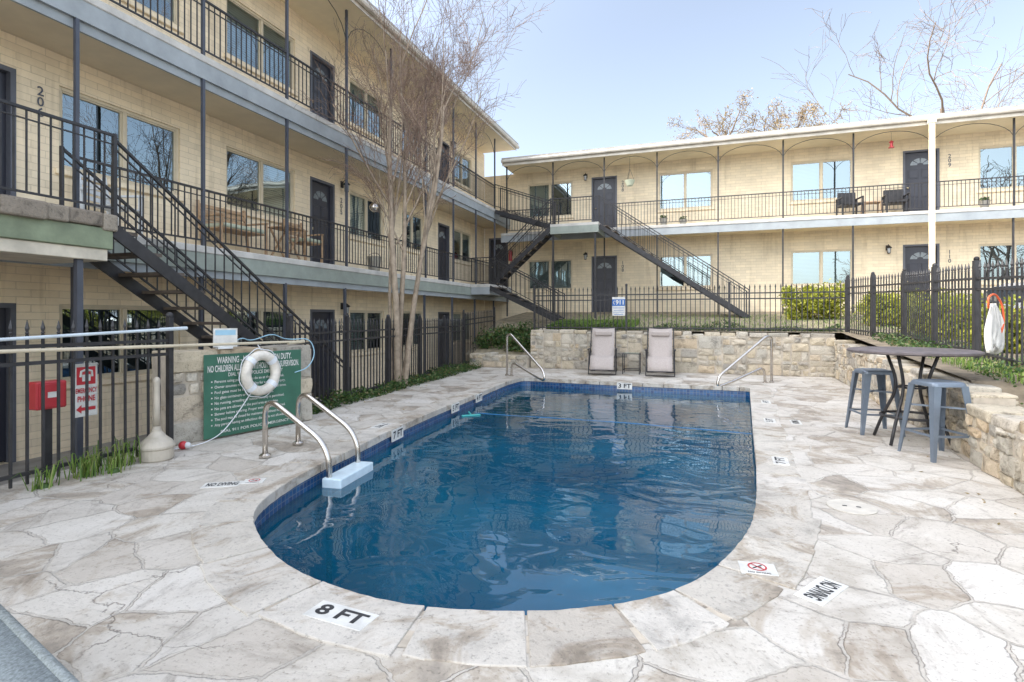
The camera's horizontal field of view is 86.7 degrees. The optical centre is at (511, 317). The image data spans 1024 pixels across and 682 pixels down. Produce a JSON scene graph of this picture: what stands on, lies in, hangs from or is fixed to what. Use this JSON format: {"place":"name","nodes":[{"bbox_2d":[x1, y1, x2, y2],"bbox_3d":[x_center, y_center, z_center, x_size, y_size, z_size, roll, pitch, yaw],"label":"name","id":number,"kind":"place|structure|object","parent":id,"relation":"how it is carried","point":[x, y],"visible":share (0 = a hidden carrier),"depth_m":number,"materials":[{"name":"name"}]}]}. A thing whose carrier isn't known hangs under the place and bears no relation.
{"place":"outdoors","nodes":[
{"label":"outdoors","id":0,"kind":"place"},
{"bbox_2d":[0,604,79,681],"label":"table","id":1,"kind":"object","parent":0,"point":[26,655],"visible":1,"depth_m":1.62,"materials":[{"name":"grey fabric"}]},
{"bbox_2d":[0,386,739,484],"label":"ground","id":2,"kind":"structure","parent":0,"point":[18,466],"depth_m":7.00,"materials":[{"name":"plant"}]},
{"bbox_2d":[0,98,117,466],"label":"stair landing","id":3,"kind":"object","parent":2,"relation":"on","point":[35,231],"visible":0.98,"depth_m":5.57,"materials":[{"name":"metal"}]},
{"bbox_2d":[59,140,344,402],"bbox_3d":[-4.166,-0.049,8.251,0.915,3.923,4.382,0,0,19],"label":"outdoor staircase","id":4,"kind":"structure","parent":2,"relation":"on","point":[135,247],"depth_m":7.19,"materials":[{"name":"black metal"}]},
{"bbox_2d":[0,0,519,464],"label":"apartment building","id":5,"kind":"structure","parent":2,"relation":"on","point":[190,103],"depth_m":9.52,"materials":[{"name":"brick"}]},
{"bbox_2d":[0,303,15,462],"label":"door","id":6,"kind":"structure","parent":5,"relation":"in","point":[7,310],"depth_m":6.89,"materials":[{"name":"grey paint"}]},
{"bbox_2d":[0,64,15,195],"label":"door","id":7,"kind":"structure","parent":5,"relation":"in","point":[7,74],"depth_m":6.89,"materials":[{"name":"grey paint"}]},
{"bbox_2d":[80,174,144,236],"bbox_3d":[-5.624,-1.555,7.595,0.590,0.936,0.540,0,0,0],"label":"garden chair","id":8,"kind":"object","parent":5,"relation":"on","point":[107,210],"visible":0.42,"depth_m":7.58,"materials":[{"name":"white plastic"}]},
{"bbox_2d":[59,304,178,388],"bbox_3d":[-5.976,0.405,8.297,0.290,1.170,1.940,0,0,19],"label":"window","id":9,"kind":"structure","parent":5,"relation":"in","point":[93,313],"depth_m":8.25,"materials":[{"name":"clear glass"}]},
{"bbox_2d":[54,86,183,201],"bbox_3d":[-5.976,-2.560,8.297,0.290,1.220,1.940,0,0,19],"label":"window","id":10,"kind":"structure","parent":5,"relation":"in","point":[147,139],"depth_m":8.30,"materials":[{"name":"clear glass"}]},
{"bbox_2d":[121,0,183,34],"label":"window","id":11,"kind":"structure","parent":5,"relation":"in","point":[131,2],"depth_m":8.95,"materials":[{"name":"clear glass"}]},
{"bbox_2d":[198,200,268,254],"bbox_3d":[-4.994,-1.555,9.724,0.590,0.936,1.060,0,0,19],"label":"garden bench","id":12,"kind":"object","parent":5,"relation":"on","point":[228,221],"visible":0.66,"depth_m":9.74,"materials":[{"name":"brown wood"}]},
{"bbox_2d":[226,308,293,346],"bbox_3d":[-5.110,0.360,10.907,0.215,1.080,1.800,0,0,19],"label":"window","id":13,"kind":"structure","parent":5,"relation":"in","point":[253,310],"depth_m":11.11,"materials":[{"name":"clear glass"}]},
{"bbox_2d":[224,146,297,226],"bbox_3d":[-5.075,-2.560,10.895,0.290,1.220,1.920,0,0,19],"label":"window","id":14,"kind":"structure","parent":5,"relation":"in","point":[248,177],"depth_m":10.86,"materials":[{"name":"clear glass"}]},
{"bbox_2d":[224,0,297,96],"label":"window","id":15,"kind":"structure","parent":5,"relation":"in","point":[234,8],"depth_m":10.83,"materials":[{"name":"clear glass"}]},
{"bbox_2d":[268,225,304,259],"bbox_3d":[-4.396,-1.406,10.517,0.500,0.649,0.490,0,0,19],"label":"folding table","id":16,"kind":"object","parent":5,"relation":"on","point":[280,239],"visible":0.54,"depth_m":10.53,"materials":[{"name":"brown wood"}]},
{"bbox_2d":[283,219,323,262],"bbox_3d":[-4.343,-1.555,11.297,0.590,0.936,0.560,0,0,19],"label":"garden chair","id":17,"kind":"object","parent":5,"relation":"on","point":[304,243],"visible":0.49,"depth_m":11.33,"materials":[{"name":"brown wood"}]},
{"bbox_2d":[310,309,334,392],"bbox_3d":[-4.444,0.834,12.592,0.130,2.028,0.860,0,0,19],"label":"door","id":18,"kind":"structure","parent":5,"relation":"in","point":[316,314],"depth_m":12.72,"materials":[{"name":"grey paint"}]},
{"bbox_2d":[310,176,334,264],"bbox_3d":[-4.444,-2.131,12.592,0.130,2.078,0.860,0,0,19],"label":"door","id":19,"kind":"structure","parent":5,"relation":"in","point":[322,193],"depth_m":12.69,"materials":[{"name":"grey paint"}]},
{"bbox_2d":[310,50,334,123],"bbox_3d":[-4.444,-5.001,12.592,0.130,1.998,0.860,0,0,19],"label":"door","id":20,"kind":"structure","parent":5,"relation":"in","point":[324,69],"depth_m":12.65,"materials":[{"name":"grey paint"}]},
{"bbox_2d":[350,79,383,143],"bbox_3d":[-3.889,-5.390,14.315,0.290,1.220,1.660,0,0,19],"label":"window","id":21,"kind":"structure","parent":5,"relation":"in","point":[353,84],"depth_m":14.26,"materials":[{"name":"clear glass"}]},
{"bbox_2d":[350,310,384,356],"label":"window","id":22,"kind":"structure","parent":5,"relation":"in","point":[354,314],"depth_m":14.33,"materials":[{"name":"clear glass"}]},
{"bbox_2d":[350,191,385,246],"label":"window","id":23,"kind":"structure","parent":5,"relation":"in","point":[361,217],"depth_m":14.26,"materials":[{"name":"clear glass"}]},
{"bbox_2d":[403,311,422,350],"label":"window","id":24,"kind":"structure","parent":5,"relation":"in","point":[406,314],"depth_m":16.65,"materials":[{"name":"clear glass"}]},
{"bbox_2d":[401,210,424,255],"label":"window","id":25,"kind":"structure","parent":5,"relation":"in","point":[412,225],"depth_m":16.81,"materials":[{"name":"clear glass"}]},
{"bbox_2d":[438,312,449,367],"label":"door","id":26,"kind":"structure","parent":5,"relation":"in","point":[440,314],"depth_m":18.60,"materials":[{"name":"grey paint"}]},
{"bbox_2d":[438,222,449,280],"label":"door","id":27,"kind":"structure","parent":5,"relation":"in","point":[443,230],"depth_m":18.68,"materials":[{"name":"grey paint"}]},
{"bbox_2d":[454,229,470,265],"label":"window","id":28,"kind":"structure","parent":5,"relation":"in","point":[462,240],"depth_m":20.22,"materials":[{"name":"clear glass"}]},
{"bbox_2d":[454,150,471,191],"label":"window","id":29,"kind":"structure","parent":5,"relation":"in","point":[463,162],"depth_m":20.30,"materials":[{"name":"clear glass"}]},
{"bbox_2d":[471,257,510,296],"bbox_3d":[-0.682,-1.357,18.808,0.657,1.214,2.208,0,0,19],"label":"stair landing","id":30,"kind":"object","parent":5,"relation":"attached to","point":[481,289],"visible":0.92,"depth_m":17.82,"materials":[{"name":"concrete"}]},
{"bbox_2d":[485,105,1023,366],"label":"apartment building","id":31,"kind":"structure","parent":2,"relation":"on","point":[757,209],"depth_m":18.34,"materials":[{"name":"brick"}]},
{"bbox_2d":[489,238,505,285],"bbox_3d":[-0.539,-2.141,21.880,0.800,2.098,0.130,0,0,19],"label":"door","id":32,"kind":"structure","parent":31,"relation":"in","point":[498,245],"depth_m":21.91,"materials":[{"name":"grey paint"}]},
{"bbox_2d":[526,259,573,291],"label":"window","id":33,"kind":"structure","parent":31,"relation":"in","point":[541,270],"depth_m":21.20,"materials":[{"name":"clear glass"}]},
{"bbox_2d":[528,181,573,219],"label":"window","id":34,"kind":"structure","parent":31,"relation":"in","point":[561,189],"depth_m":21.26,"materials":[{"name":"clear glass"}]},
{"bbox_2d":[592,255,616,311],"bbox_3d":[3.495,-1.246,20.481,0.960,2.128,0.130,0,0,19],"label":"door","id":35,"kind":"structure","parent":31,"relation":"in","point":[610,261],"depth_m":20.48,"materials":[{"name":"grey paint"}]},
{"bbox_2d":[592,176,616,227],"bbox_3d":[3.495,-4.236,20.481,0.960,2.128,0.130,0,0,19],"label":"door","id":36,"kind":"structure","parent":31,"relation":"in","point":[610,181],"depth_m":20.47,"materials":[{"name":"grey paint"}]},
{"bbox_2d":[658,254,713,289],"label":"window","id":37,"kind":"structure","parent":31,"relation":"in","point":[666,280],"depth_m":19.56,"materials":[{"name":"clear glass"}]},
{"bbox_2d":[658,169,713,212],"bbox_3d":[6.252,-4.525,19.566,1.970,1.430,0.290,0,0,19],"label":"window","id":38,"kind":"structure","parent":31,"relation":"in","point":[689,184],"depth_m":19.57,"materials":[{"name":"clear glass"}]},
{"bbox_2d":[789,158,851,204],"bbox_3d":[10.343,-4.525,18.147,1.950,1.430,0.290,0,0,19],"label":"window","id":39,"kind":"structure","parent":31,"relation":"in","point":[832,173],"depth_m":18.22,"materials":[{"name":"clear glass"}]},
{"bbox_2d":[791,249,855,287],"bbox_3d":[10.343,-1.615,18.147,1.950,1.270,0.290,0,0,19],"label":"window","id":40,"kind":"structure","parent":31,"relation":"in","point":[815,267],"depth_m":18.16,"materials":[{"name":"clear glass"}]},
{"bbox_2d":[835,192,863,214],"bbox_3d":[10.756,-3.595,17.274,0.640,0.850,0.530,0,0,10],"label":"wicker chair","id":41,"kind":"object","parent":31,"relation":"on","point":[840,201],"visible":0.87,"depth_m":17.43,"materials":[{"name":"black wicker"}]},
{"bbox_2d":[882,189,909,212],"bbox_3d":[11.936,-3.595,16.865,0.640,0.850,0.530,0,0,20],"label":"wicker chair","id":42,"kind":"object","parent":31,"relation":"on","point":[899,198],"visible":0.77,"depth_m":16.98,"materials":[{"name":"black wicker"}]},
{"bbox_2d":[903,244,939,302],"bbox_3d":[12.957,-1.246,17.199,0.970,2.128,0.130,0,0,19],"label":"door","id":43,"kind":"structure","parent":31,"relation":"in","point":[915,256],"depth_m":17.23,"materials":[{"name":"grey paint"}]},
{"bbox_2d":[903,148,939,211],"bbox_3d":[12.957,-4.236,17.199,0.970,2.128,0.130,0,0,19],"label":"door","id":44,"kind":"structure","parent":31,"relation":"in","point":[915,162],"depth_m":17.23,"materials":[{"name":"grey paint"}]},
{"bbox_2d":[928,118,936,294],"bbox_3d":[12.177,-2.470,15.712,0.170,6.540,0.150,0,0,19],"label":"downpipe","id":45,"kind":"object","parent":31,"relation":"attached to","point":[932,122],"visible":0.67,"depth_m":15.67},
{"bbox_2d":[976,143,1023,192],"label":"window","id":46,"kind":"structure","parent":31,"relation":"in","point":[994,161],"depth_m":16.65,"materials":[{"name":"clear glass"}]},
{"bbox_2d":[979,243,1023,284],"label":"window","id":47,"kind":"structure","parent":31,"relation":"in","point":[999,251],"depth_m":16.65,"materials":[{"name":"clear glass"}]},
{"bbox_2d":[0,367,1023,681],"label":"pool deck","id":48,"kind":"structure","parent":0,"point":[102,579],"depth_m":2.92,"materials":[{"name":"stone"}]},
{"bbox_2d":[9,461,66,491],"bbox_3d":[-3.846,1.302,4.467,0.250,0.197,0.525,0,0,-15],"label":"grass clump","id":49,"kind":"object","parent":48,"relation":"on","point":[39,484],"visible":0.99,"depth_m":4.44,"materials":[{"name":"green plant"}]},
{"bbox_2d":[29,379,66,477],"bbox_3d":[-4.080,0.990,4.760,0.151,0.860,0.240,0,0,19],"label":"phone box","id":50,"kind":"object","parent":48,"relation":"on","point":[50,395],"visible":0.79,"depth_m":4.74,"materials":[{"name":"red metal"}]},
{"bbox_2d":[58,447,108,480],"bbox_3d":[-3.762,1.279,4.806,0.385,0.242,0.625,0,0,-20],"label":"grass clump","id":51,"kind":"object","parent":48,"relation":"on","point":[83,472],"visible":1,"depth_m":4.74,"materials":[{"name":"green plant"}]},
{"bbox_2d":[0,312,173,488],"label":"pool fence","id":52,"kind":"object","parent":48,"relation":"on","point":[169,353],"visible":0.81,"depth_m":4.87,"materials":[{"name":"black metal"}]},
{"bbox_2d":[75,363,96,417],"bbox_3d":[-3.868,0.660,4.925,0.022,0.480,0.200,0,0,19],"label":"emergency sign","id":53,"kind":"object","parent":52,"relation":"attached to","point":[79,390],"visible":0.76,"depth_m":4.91,"materials":[{"name":"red plastic"}]},
{"bbox_2d":[97,449,139,475],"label":"grass clump","id":54,"kind":"object","parent":48,"relation":"on","point":[113,470],"visible":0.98,"depth_m":4.88,"materials":[{"name":"green plant"}]},
{"bbox_2d":[92,436,155,472],"bbox_3d":[-3.725,1.253,5.065,0.502,0.294,0.615,0,0,19],"label":"grass clump","id":55,"kind":"object","parent":48,"relation":"on","point":[132,458],"visible":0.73,"depth_m":5.09,"materials":[{"name":"green plant"}]},
{"bbox_2d":[137,377,175,462],"bbox_3d":[-3.500,0.993,5.340,0.314,0.815,0.314,0,0,19],"label":"ash receptacle","id":56,"kind":"object","parent":48,"relation":"on","point":[160,448],"visible":0.98,"depth_m":5.28,"materials":[{"name":"beige plastic"}]},
{"bbox_2d":[201,481,242,487],"bbox_3d":[-2.420,1.401,4.530,0.300,0.013,0.140,0,0,-12],"label":"no diving marker","id":57,"kind":"object","parent":48,"relation":"on","point":[221,484],"visible":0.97,"depth_m":4.52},
{"bbox_2d":[151,344,312,445],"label":"stone wall","id":58,"kind":"structure","parent":48,"relation":"on","point":[189,395],"depth_m":6.04,"materials":[{"name":"stone"}]},
{"bbox_2d":[0,340,304,353],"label":"cleaning pole","id":59,"kind":"object","parent":58,"relation":"on","point":[4,351],"visible":1,"depth_m":5.17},
{"bbox_2d":[0,326,187,340],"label":"cleaning pole","id":60,"kind":"object","parent":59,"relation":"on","point":[90,334],"visible":1,"depth_m":4.82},
{"bbox_2d":[213,328,236,348],"bbox_3d":[-3.395,0.250,6.399,0.260,0.240,0.100,0,0,-44],"label":"notice card","id":61,"kind":"object","parent":58,"relation":"on","point":[224,335],"visible":1,"depth_m":6.37,"materials":[{"name":"white plastic"}]},
{"bbox_2d":[204,349,300,439],"bbox_3d":[-3.129,0.902,6.633,0.016,0.955,1.280,0,0,31],"label":"warning sign","id":62,"kind":"object","parent":58,"relation":"attached to","point":[225,396],"visible":0.71,"depth_m":6.45,"materials":[{"name":"metal"}]},
{"bbox_2d":[239,344,280,397],"bbox_3d":[-3.077,0.654,6.616,0.169,0.664,0.612,0,0,25],"label":"life ring","id":63,"kind":"object","parent":62,"relation":"hanging from","point":[250,386],"visible":1,"depth_m":6.53,"materials":[{"name":"white plastic"}]},
{"bbox_2d":[259,393,372,488],"bbox_3d":[-1.984,1.662,5.502,1.070,1.675,0.692,0,0,19],"label":"pool ladder","id":64,"kind":"object","parent":48,"relation":"attached to","point":[358,468],"visible":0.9,"depth_m":5.37,"materials":[{"name":"metal"}]},
{"bbox_2d":[287,313,464,404],"bbox_3d":[-2.229,0.733,11.438,0.081,1.575,7.969,0,0,13],"label":"pool fence","id":65,"kind":"object","parent":48,"relation":"on","point":[348,331],"visible":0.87,"depth_m":10.11,"materials":[{"name":"black metal"}]},
{"bbox_2d":[312,359,483,413],"bbox_3d":[-2.036,1.270,11.450,0.734,0.321,7.814,0,0,14],"label":"ivy ground cover","id":66,"kind":"object","parent":48,"relation":"on","point":[390,387],"visible":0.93,"depth_m":10.27,"materials":[{"name":"green plant"}]},
{"bbox_2d":[296,0,554,386],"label":"bare tree","id":67,"kind":"object","parent":48,"relation":"on","point":[393,206],"visible":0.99,"depth_m":10.75,"materials":[{"name":"brown plant"}]},
{"bbox_2d":[469,352,530,367],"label":"stone wall","id":68,"kind":"structure","parent":48,"relation":"on","point":[491,359],"depth_m":15.12,"materials":[{"name":"stone"}]},
{"bbox_2d":[191,376,821,667],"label":"swimming pool","id":69,"kind":"structure","parent":48,"relation":"in","point":[246,570],"depth_m":2.81,"materials":[{"name":"stone"}]},
{"bbox_2d":[302,600,378,630],"bbox_3d":[-0.800,1.393,2.530,0.335,0.013,0.140,0,0,24],"label":"depth marker","id":70,"kind":"object","parent":69,"relation":"on","point":[343,616],"visible":1,"depth_m":2.52,"materials":[{"name":"tile"}]},
{"bbox_2d":[257,386,756,614],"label":"water","id":71,"kind":"structure","parent":69,"relation":"in","point":[504,511],"depth_m":4.53,"materials":[{"name":"liquid"}]},
{"bbox_2d":[716,335,773,385],"bbox_3d":[4.883,0.905,11.322,1.640,1.044,0.100,0,0,-25],"label":"grab rail","id":72,"kind":"object","parent":69,"relation":"on","point":[753,371],"visible":1,"depth_m":11.40,"materials":[{"name":"metal"}]},
{"bbox_2d":[505,333,545,380],"bbox_3d":[0.292,0.904,12.547,0.100,1.043,1.324,0,0,-42],"label":"grab rail","id":73,"kind":"object","parent":48,"relation":"on","point":[532,359],"visible":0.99,"depth_m":12.64,"materials":[{"name":"metal"}]},
{"bbox_2d":[587,328,617,374],"bbox_3d":[2.247,0.830,13.443,0.720,1.125,1.086,0,0,12],"label":"lounge chair","id":74,"kind":"object","parent":48,"relation":"on","point":[602,357],"visible":1,"depth_m":13.66,"materials":[{"name":"beige"}]},
{"bbox_2d":[645,328,675,376],"bbox_3d":[3.569,0.830,13.044,0.720,1.125,1.086,0,0,16],"label":"lounge chair","id":75,"kind":"object","parent":48,"relation":"on","point":[659,357],"visible":1,"depth_m":13.25,"materials":[{"name":"fabric"}]},
{"bbox_2d":[530,329,834,376],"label":"stone wall","id":76,"kind":"structure","parent":48,"relation":"on","point":[808,354],"depth_m":13.47,"materials":[{"name":"stone"}]},
{"bbox_2d":[533,279,845,338],"bbox_3d":[4.248,-0.198,14.001,7.720,1.395,0.070,0,0,19],"label":"pool fence","id":77,"kind":"object","parent":76,"relation":"on","point":[729,298],"visible":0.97,"depth_m":13.84,"materials":[{"name":"black metal"}]},
{"bbox_2d":[612,297,624,315],"bbox_3d":[2.841,-0.290,14.445,0.340,0.500,0.022,0,0,19],"label":"emergency number sign","id":78,"kind":"object","parent":77,"relation":"attached to","point":[618,306],"visible":1,"depth_m":14.45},
{"bbox_2d":[738,561,778,575],"bbox_3d":[1.360,1.393,3.000,0.190,0.014,0.140,0,0,15],"label":"marker","id":79,"kind":"object","parent":48,"relation":"on","point":[757,568],"visible":1,"depth_m":2.99,"materials":[{"name":"tile"}]},
{"bbox_2d":[794,576,848,605],"bbox_3d":[1.585,1.401,2.775,0.310,0.013,0.140,0,0,-38],"label":"marker","id":80,"kind":"object","parent":48,"relation":"on","point":[821,591],"visible":1,"depth_m":2.77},
{"bbox_2d":[827,499,877,514],"bbox_3d":[2.500,1.394,3.990,0.320,0.008,0.320,0,0,19],"label":"skimmer lid","id":81,"kind":"object","parent":48,"relation":"on","point":[852,507],"visible":1,"depth_m":3.97,"materials":[{"name":"beige plastic"}]},
{"bbox_2d":[845,368,905,436],"bbox_3d":[4.420,1.018,6.620,0.472,0.765,0.472,0,0,11],"label":"bar stool","id":82,"kind":"object","parent":48,"relation":"on","point":[868,373],"visible":0.82,"depth_m":6.53,"materials":[{"name":"grey paint"}]},
{"bbox_2d":[846,346,984,449],"bbox_3d":[4.460,0.877,6.050,1.240,1.038,1.240,0,0,2],"label":"bar table","id":83,"kind":"object","parent":48,"relation":"on","point":[923,352],"visible":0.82,"depth_m":5.94,"materials":[{"name":"black metal"}]},
{"bbox_2d":[834,340,1018,458],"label":"stone wall","id":84,"kind":"structure","parent":48,"relation":"on","point":[846,363],"depth_m":6.83,"materials":[{"name":"stone"}]},
{"bbox_2d":[897,379,970,462],"bbox_3d":[4.280,1.018,5.450,0.472,0.765,0.472,0,0,-1],"label":"bar stool","id":85,"kind":"object","parent":48,"relation":"on","point":[937,406],"visible":0.97,"depth_m":5.33,"materials":[{"name":"grey paint"}]},
{"bbox_2d":[965,403,1023,494],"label":"stone wall","id":86,"kind":"structure","parent":48,"relation":"on","point":[996,439],"depth_m":4.69,"materials":[{"name":"stone"}]},
{"bbox_2d":[490,198,555,285],"bbox_3d":[0.382,-2.562,19.195,2.299,3.016,0.655,0,0,19],"label":"outdoor staircase","id":87,"kind":"structure","parent":0,"point":[522,258],"depth_m":19.15,"materials":[{"name":"black metal"}]},
{"bbox_2d":[489,256,564,321],"bbox_3d":[0.492,-0.901,17.744,2.364,2.178,0.885,0,0,19],"label":"outdoor staircase","id":88,"kind":"structure","parent":0,"point":[511,296],"depth_m":17.57,"materials":[{"name":"black metal"}]},
{"bbox_2d":[466,311,907,354],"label":"terrace ground","id":89,"kind":"structure","parent":0,"point":[518,318],"depth_m":16.41,"materials":[{"name":"green plant"}]},
{"bbox_2d":[462,307,495,363],"bbox_3d":[-0.964,0.593,16.370,0.070,1.855,2.370,0,0,20],"label":"pool fence","id":90,"kind":"object","parent":89,"relation":"on","point":[478,318],"visible":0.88,"depth_m":15.93,"materials":[{"name":"black metal"}]},
{"bbox_2d":[474,326,510,348],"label":"shrub","id":91,"kind":"object","parent":89,"relation":"on","point":[488,339],"visible":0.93,"depth_m":16.09,"materials":[{"name":"green plant"}]},
{"bbox_2d":[498,331,530,351],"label":"shrub","id":92,"kind":"object","parent":89,"relation":"on","point":[524,340],"visible":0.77,"depth_m":15.63,"materials":[{"name":"green plant"}]},
{"bbox_2d":[498,319,540,337],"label":"shrub","id":93,"kind":"object","parent":89,"relation":"on","point":[522,329],"visible":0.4,"depth_m":16.55,"materials":[{"name":"green plant"}]},
{"bbox_2d":[550,195,604,317],"bbox_3d":[2.301,-1.922,18.856,1.664,4.244,1.337,0,0,19],"label":"stair landing","id":94,"kind":"object","parent":89,"relation":"on","point":[557,230],"visible":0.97,"depth_m":18.22,"materials":[{"name":"concrete"}]},
{"bbox_2d":[494,184,558,227],"bbox_3d":[0.533,-4.009,19.830,2.294,1.782,0.615,0,0,19],"label":"railing","id":95,"kind":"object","parent":94,"relation":"on","point":[508,215],"depth_m":19.77,"materials":[{"name":"black metal"}]},
{"bbox_2d":[599,195,750,317],"bbox_3d":[5.239,-1.984,17.790,4.684,4.172,0.985,0,0,19],"label":"outdoor staircase","id":96,"kind":"structure","parent":89,"relation":"on","point":[631,245],"depth_m":17.64,"materials":[{"name":"black metal"}]},
{"bbox_2d":[667,89,857,140],"bbox_3d":[13.999,-5.786,32.447,11.247,14.827,7.531,0,0,37],"label":"oak tree","id":97,"kind":"object","parent":89,"relation":"on","point":[798,117],"visible":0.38,"depth_m":30.55,"materials":[{"name":"brown plant"}]},
{"bbox_2d":[777,278,853,319],"bbox_3d":[8.754,-0.489,15.682,1.994,1.255,1.201,0,0,19],"label":"shrub","id":98,"kind":"object","parent":89,"relation":"on","point":[787,302],"visible":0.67,"depth_m":15.57,"materials":[{"name":"green plant"}]},
{"bbox_2d":[762,0,1023,123],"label":"bare tree","id":99,"kind":"object","parent":89,"relation":"on","point":[941,109],"visible":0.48,"depth_m":33.76,"materials":[{"name":"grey plant"}]},
{"bbox_2d":[853,287,957,325],"bbox_3d":[9.875,-0.253,13.702,2.288,1.069,1.224,0,0,19],"label":"shrub","id":100,"kind":"object","parent":89,"relation":"on","point":[885,306],"visible":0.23,"depth_m":13.63,"materials":[{"name":"green plant"}]},
{"bbox_2d":[369,0,1023,176],"label":"sky","id":101,"kind":"structure","parent":0,"point":[598,73],"materials":[{"name":"blue"}]},
{"bbox_2d":[844,333,1023,407],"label":"planting bed","id":102,"kind":"object","parent":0,"point":[1002,384],"visible":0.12,"depth_m":6.36,"materials":[{"name":"soil"}]},
{"bbox_2d":[545,313,1023,383],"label":"grass","id":103,"kind":"structure","parent":102,"relation":"on","point":[962,360],"depth_m":14.91,"materials":[{"name":"plant"}]},
{"bbox_2d":[547,320,1023,404],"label":"bed ground cover","id":104,"kind":"object","parent":102,"relation":"on","point":[899,341],"visible":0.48,"depth_m":9.62,"materials":[{"name":"green plant"}]},
{"bbox_2d":[846,260,980,361],"bbox_3d":[7.171,-0.158,9.965,0.312,1.675,5.797,0,0,17],"label":"pool fence","id":105,"kind":"object","parent":102,"relation":"on","point":[914,282],"visible":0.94,"depth_m":9.14,"materials":[{"name":"black metal"}]},
{"bbox_2d":[893,293,986,339],"bbox_3d":[8.717,0.001,11.039,1.543,1.006,1.523,0,0,1],"label":"shrub","id":106,"kind":"object","parent":102,"relation":"on","point":[938,315],"visible":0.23,"depth_m":10.79,"materials":[{"name":"green plant"}]},
{"bbox_2d":[956,294,1020,353],"bbox_3d":[7.734,0.129,8.496,1.494,0.966,1.567,0,0,19],"label":"shrub","id":107,"kind":"object","parent":102,"relation":"on","point":[1014,328],"visible":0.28,"depth_m":8.28,"materials":[{"name":"green plant"}]},
{"bbox_2d":[973,256,1023,367],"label":"pool fence","id":108,"kind":"object","parent":102,"relation":"on","point":[1002,277],"visible":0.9,"depth_m":6.49,"materials":[{"name":"black metal"}]},
{"bbox_2d":[984,293,1004,353],"bbox_3d":[5.661,0.077,6.355,0.272,0.711,0.101,0,0,-15],"label":"hanging towel","id":109,"kind":"object","parent":108,"relation":"hanging from","point":[994,332],"visible":1,"depth_m":6.34,"materials":[{"name":"white fabric"}]},
{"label":"driveway","id":110,"kind":"structure","parent":0,"visible":0},
{"bbox_2d":[970,282,1020,307],"bbox_3d":[12.483,-0.025,12.698,4.635,1.670,1.900,0,0,-6],"label":"parked car","id":111,"kind":"object","parent":110,"relation":"on","point":[1009,294],"depth_m":12.78,"materials":[{"name":"silver metal"}]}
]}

